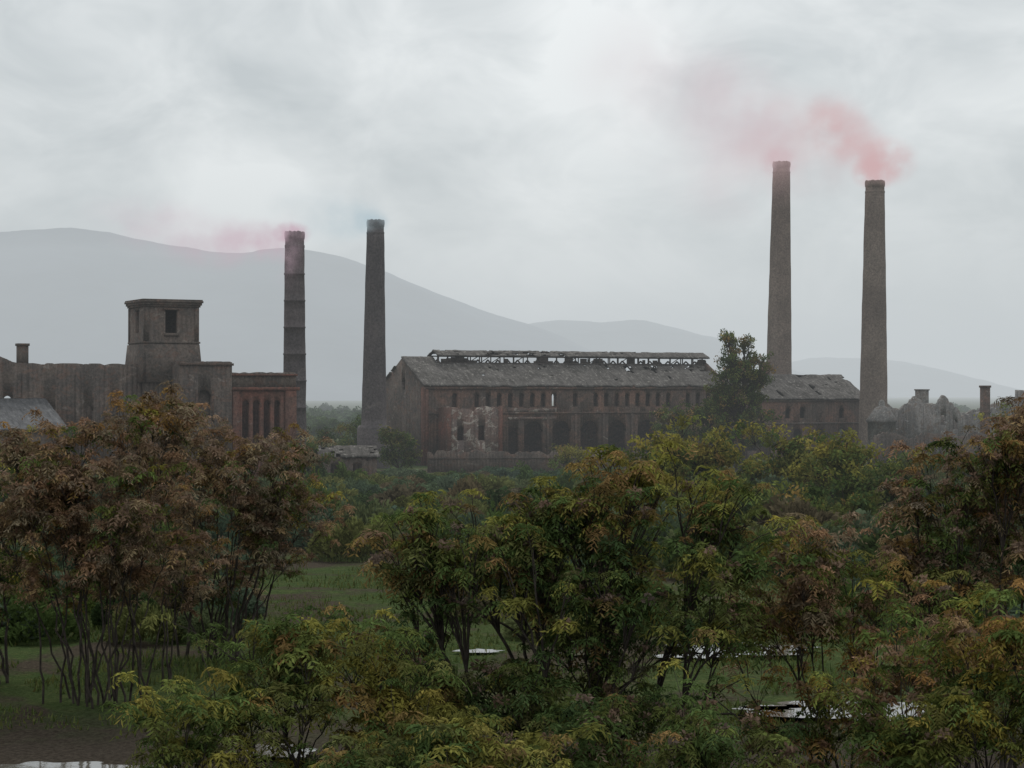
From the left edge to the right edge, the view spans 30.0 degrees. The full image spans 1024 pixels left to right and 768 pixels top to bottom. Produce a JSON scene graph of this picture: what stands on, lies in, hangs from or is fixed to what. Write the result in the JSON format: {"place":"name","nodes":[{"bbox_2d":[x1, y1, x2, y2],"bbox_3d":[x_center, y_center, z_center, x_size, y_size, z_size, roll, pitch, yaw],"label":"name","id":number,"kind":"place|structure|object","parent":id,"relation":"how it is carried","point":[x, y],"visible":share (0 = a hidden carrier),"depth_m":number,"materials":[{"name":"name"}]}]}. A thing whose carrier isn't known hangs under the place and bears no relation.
{"place":"outdoors","nodes":[
{"label":"outdoors","id":0,"kind":"place"},
{"bbox_2d":[0,228,630,400],"bbox_3d":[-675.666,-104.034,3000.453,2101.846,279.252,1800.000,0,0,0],"label":"mountain","id":1,"kind":"structure","parent":0,"point":[66,294],"depth_m":2580.72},
{"bbox_2d":[0,397,1023,767],"bbox_3d":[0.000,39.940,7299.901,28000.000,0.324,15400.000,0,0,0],"label":"ground","id":2,"kind":"structure","parent":0,"point":[56,743],"depth_m":66.93,"materials":[{"name":"green plant"}]},
{"bbox_2d":[0,425,68,683],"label":"ailanthus tree","id":3,"kind":"object","parent":2,"relation":"on","point":[16,579],"visible":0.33,"depth_m":66.00,"materials":[{"name":"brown plant"}]},
{"bbox_2d":[0,443,69,502],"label":"deciduous tree","id":4,"kind":"object","parent":2,"relation":"on","point":[8,471],"visible":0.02,"depth_m":119.77,"materials":[{"name":"green plant"}]},
{"bbox_2d":[0,761,176,767],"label":"puddle","id":5,"kind":"object","parent":2,"relation":"on","point":[83,764],"visible":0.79,"depth_m":50.27,"materials":[{"name":"liquid"}]},
{"bbox_2d":[0,379,239,709],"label":"ailanthus tree","id":6,"kind":"object","parent":2,"relation":"on","point":[25,514],"visible":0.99,"depth_m":60.18,"materials":[{"name":"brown plant"}]},
{"bbox_2d":[0,299,299,480],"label":"ruined factory with tower","id":7,"kind":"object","parent":2,"relation":"on","point":[163,340],"visible":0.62,"depth_m":200.28,"materials":[{"name":"stone"}]},
{"bbox_2d":[131,475,216,692],"bbox_3d":[-11.717,6.719,64.004,3.217,7.301,2.762,0,0,37],"label":"ailanthus tree","id":8,"kind":"object","parent":2,"relation":"on","point":[171,482],"visible":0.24,"depth_m":63.94,"materials":[{"name":"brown plant"}]},
{"bbox_2d":[98,667,303,767],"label":"ailanthus tree","id":9,"kind":"object","parent":2,"relation":"on","point":[180,750],"visible":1,"depth_m":30.79,"materials":[{"name":"green plant"}]},
{"bbox_2d":[99,394,356,665],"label":"ailanthus tree","id":10,"kind":"object","parent":2,"relation":"on","point":[243,504],"visible":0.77,"depth_m":71.32,"materials":[{"name":"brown plant"}]},
{"bbox_2d":[247,743,316,757],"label":"puddle","id":11,"kind":"object","parent":2,"relation":"on","point":[265,752],"visible":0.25,"depth_m":52.23,"materials":[{"name":"liquid"}]},
{"bbox_2d":[283,231,306,470],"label":"brick chimney","id":12,"kind":"object","parent":2,"relation":"on","point":[294,354],"visible":0.67,"depth_m":221.02,"materials":[{"name":"brown brick"}]},
{"bbox_2d":[269,439,337,473],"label":"deciduous tree","id":13,"kind":"object","parent":2,"relation":"on","point":[325,459],"visible":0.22,"depth_m":190.32,"materials":[{"name":"green plant"}]},
{"bbox_2d":[135,602,493,767],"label":"ailanthus tree","id":14,"kind":"object","parent":2,"relation":"on","point":[286,662],"visible":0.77,"depth_m":32.48,"materials":[{"name":"green plant"}]},
{"bbox_2d":[306,424,356,460],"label":"deciduous tree","id":15,"kind":"object","parent":2,"relation":"on","point":[322,433],"visible":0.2,"depth_m":254.78,"materials":[{"name":"green plant"}]},
{"bbox_2d":[314,445,379,476],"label":"ruined shed","id":16,"kind":"structure","parent":2,"relation":"on","point":[355,457],"depth_m":206.10,"materials":[{"name":"stone"}]},
{"bbox_2d":[337,414,398,464],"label":"deciduous tree","id":17,"kind":"object","parent":2,"relation":"on","point":[351,427],"visible":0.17,"depth_m":261.61,"materials":[{"name":"green plant"}]},
{"bbox_2d":[357,219,390,468],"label":"brick chimney","id":18,"kind":"object","parent":2,"relation":"on","point":[373,416],"visible":0.96,"depth_m":248.86,"materials":[{"name":"brown brick"}]},
{"bbox_2d":[377,424,422,468],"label":"deciduous tree","id":19,"kind":"object","parent":2,"relation":"on","point":[408,457],"visible":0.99,"depth_m":234.16,"materials":[{"name":"green plant"}]},
{"bbox_2d":[308,705,614,767],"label":"ailanthus tree","id":20,"kind":"object","parent":2,"relation":"on","point":[435,748],"visible":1,"depth_m":28.75,"materials":[{"name":"green plant"}]},
{"bbox_2d":[453,649,502,652],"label":"puddle","id":21,"kind":"object","parent":2,"relation":"on","point":[482,650],"visible":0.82,"depth_m":72.62,"materials":[{"name":"liquid"}]},
{"bbox_2d":[0,460,1023,579],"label":"shrub thicket","id":22,"kind":"object","parent":2,"relation":"on","point":[389,491],"visible":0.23,"depth_m":120.52,"materials":[{"name":"green plant"}]},
{"bbox_2d":[0,550,1023,644],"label":"shrubs","id":23,"kind":"object","parent":2,"relation":"on","point":[23,622],"visible":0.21,"depth_m":77.82,"materials":[{"name":"green plant"}]},
{"bbox_2d":[427,450,667,472],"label":"wall","id":24,"kind":"structure","parent":2,"relation":"on","point":[447,465],"depth_m":236.86,"materials":[{"name":"concrete"}]},
{"bbox_2d":[428,457,640,458],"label":"coping","id":25,"kind":"object","parent":24,"relation":"on","point":[495,458],"visible":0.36,"depth_m":236.82,"materials":[{"name":"concrete"}]},
{"bbox_2d":[386,350,728,465],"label":"ruined factory hall","id":26,"kind":"structure","parent":2,"relation":"on","point":[457,401],"depth_m":270.56,"materials":[{"name":"brick"}]},
{"bbox_2d":[310,438,821,767],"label":"ailanthus tree","id":27,"kind":"object","parent":2,"relation":"on","point":[441,569],"visible":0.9,"depth_m":35.88,"materials":[{"name":"green plant"}]},
{"bbox_2d":[547,443,589,469],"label":"deciduous tree","id":28,"kind":"object","parent":2,"relation":"on","point":[564,456],"visible":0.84,"depth_m":224.26,"materials":[{"name":"green plant"}]},
{"bbox_2d":[468,657,811,767],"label":"ailanthus tree","id":29,"kind":"object","parent":2,"relation":"on","point":[698,748],"visible":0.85,"depth_m":30.48,"materials":[{"name":"green plant"}]},
{"bbox_2d":[306,402,977,441],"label":"distant trees","id":30,"kind":"object","parent":2,"relation":"on","point":[323,414],"visible":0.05,"depth_m":507.27,"materials":[{"name":"green plant"}]},
{"bbox_2d":[605,429,698,500],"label":"deciduous tree","id":31,"kind":"object","parent":2,"relation":"on","point":[681,469],"visible":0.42,"depth_m":139.61,"materials":[{"name":"green plant"}]},
{"bbox_2d":[658,653,737,657],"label":"puddle","id":32,"kind":"object","parent":2,"relation":"on","point":[682,655],"visible":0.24,"depth_m":70.97,"materials":[{"name":"liquid"}]},
{"bbox_2d":[655,412,763,491],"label":"deciduous tree","id":33,"kind":"object","parent":2,"relation":"on","point":[710,457],"visible":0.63,"depth_m":149.16,"materials":[{"name":"green plant"}]},
{"bbox_2d":[649,329,782,469],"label":"tall tree","id":34,"kind":"object","parent":2,"relation":"on","point":[736,396],"visible":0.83,"depth_m":244.69,"materials":[{"name":"green plant"}]},
{"bbox_2d":[672,472,804,523],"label":"deciduous tree","id":35,"kind":"object","parent":2,"relation":"on","point":[765,501],"visible":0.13,"depth_m":127.13,"materials":[{"name":"green plant"}]},
{"bbox_2d":[691,643,817,654],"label":"puddle","id":36,"kind":"object","parent":2,"relation":"on","point":[700,651],"visible":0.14,"depth_m":72.62,"materials":[{"name":"liquid"}]},
{"bbox_2d":[732,704,801,710],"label":"puddle","id":37,"kind":"object","parent":2,"relation":"on","point":[785,705],"visible":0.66,"depth_m":59.51,"materials":[{"name":"liquid"}]},
{"bbox_2d":[766,161,791,449],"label":"brick chimney","id":38,"kind":"object","parent":2,"relation":"on","point":[779,343],"visible":0.77,"depth_m":303.67,"materials":[{"name":"brown brick"}]},
{"bbox_2d":[730,419,832,491],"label":"deciduous tree","id":39,"kind":"object","parent":2,"relation":"on","point":[779,465],"visible":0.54,"depth_m":156.96,"materials":[{"name":"green plant"}]},
{"bbox_2d":[728,362,859,458],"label":"ruined workshop","id":40,"kind":"structure","parent":2,"relation":"on","point":[829,403],"depth_m":292.03,"materials":[{"name":"brick"}]},
{"bbox_2d":[762,516,845,534],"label":"deciduous tree","id":41,"kind":"object","parent":2,"relation":"on","point":[776,523],"visible":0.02,"depth_m":108.54,"materials":[{"name":"green plant"}]},
{"bbox_2d":[754,476,888,521],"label":"deciduous tree","id":42,"kind":"object","parent":2,"relation":"on","point":[852,504],"visible":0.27,"depth_m":121.41,"materials":[{"name":"green plant"}]},
{"bbox_2d":[741,701,924,720],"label":"puddle","id":43,"kind":"object","parent":2,"relation":"on","point":[787,713],"visible":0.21,"depth_m":58.94,"materials":[{"name":"liquid"}]},
{"bbox_2d":[788,427,886,498],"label":"deciduous tree","id":44,"kind":"object","parent":2,"relation":"on","point":[835,454],"visible":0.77,"depth_m":148.43,"materials":[{"name":"green plant"}]},
{"bbox_2d":[677,510,1023,767],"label":"ailanthus tree","id":45,"kind":"object","parent":2,"relation":"on","point":[804,607],"visible":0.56,"depth_m":37.46,"materials":[{"name":"green plant"}]},
{"bbox_2d":[858,180,887,454],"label":"brick chimney","id":46,"kind":"object","parent":2,"relation":"on","point":[873,377],"visible":0.86,"depth_m":284.61,"materials":[{"name":"brick"}]},
{"bbox_2d":[822,454,932,512],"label":"deciduous tree","id":47,"kind":"object","parent":2,"relation":"on","point":[869,484],"visible":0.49,"depth_m":134.56,"materials":[{"name":"green plant"}]},
{"bbox_2d":[866,399,896,459],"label":"domed kiln","id":48,"kind":"object","parent":2,"relation":"on","point":[881,418],"visible":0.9,"depth_m":273.58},
{"bbox_2d":[866,448,947,481],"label":"deciduous tree","id":49,"kind":"object","parent":2,"relation":"on","point":[940,474],"visible":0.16,"depth_m":189.20,"materials":[{"name":"green plant"}]},
{"bbox_2d":[888,389,929,452],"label":"ruined cottage","id":50,"kind":"structure","parent":2,"relation":"on","point":[921,396],"depth_m":283.28,"materials":[{"name":"grey stone"}]},
{"bbox_2d":[808,578,1023,767],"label":"ailanthus tree","id":51,"kind":"object","parent":2,"relation":"on","point":[901,746],"visible":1,"depth_m":32.73,"materials":[{"name":"green plant"}]},
{"bbox_2d":[873,431,987,464],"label":"walls","id":52,"kind":"structure","parent":2,"relation":"on","point":[886,439],"depth_m":262.54,"materials":[{"name":"stone"}]},
{"bbox_2d":[843,393,1023,767],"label":"ailanthus tree","id":53,"kind":"object","parent":2,"relation":"on","point":[1007,463],"visible":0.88,"depth_m":41.38,"materials":[{"name":"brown plant"}]},
{"bbox_2d":[903,395,964,453],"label":"ruined cottage","id":54,"kind":"structure","parent":2,"relation":"on","point":[942,415],"depth_m":277.86,"materials":[{"name":"grey stone"}]},
{"bbox_2d":[908,454,981,481],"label":"deciduous tree","id":55,"kind":"object","parent":2,"relation":"on","point":[954,473],"visible":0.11,"depth_m":199.38,"materials":[{"name":"green plant"}]},
{"bbox_2d":[979,385,990,452],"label":"brick chimney","id":56,"kind":"object","parent":2,"relation":"on","point":[985,399],"visible":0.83,"depth_m":270.23,"materials":[{"name":"brown brick"}]},
{"bbox_2d":[961,390,1023,450],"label":"ruined outbuilding","id":57,"kind":"structure","parent":2,"relation":"on","point":[970,418],"depth_m":287.01,"materials":[{"name":"grey stone"}]},
{"bbox_2d":[973,401,1022,453],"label":"deciduous tree","id":58,"kind":"object","parent":2,"relation":"on","point":[980,415],"visible":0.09,"depth_m":209.26,"materials":[{"name":"green plant"}]},
{"bbox_2d":[0,0,1023,389],"label":"sky","id":59,"kind":"structure","parent":0,"point":[525,161],"materials":[{"name":"grey"}]},
{"bbox_2d":[530,320,895,397],"bbox_3d":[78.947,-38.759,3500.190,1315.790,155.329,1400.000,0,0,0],"label":"mountain","id":60,"kind":"structure","parent":0,"point":[638,336],"depth_m":3264.56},
{"bbox_2d":[792,357,1019,396],"bbox_3d":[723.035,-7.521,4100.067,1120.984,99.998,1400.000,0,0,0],"label":"mountain","id":61,"kind":"structure","parent":0,"point":[905,379],"depth_m":3738.11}
]}

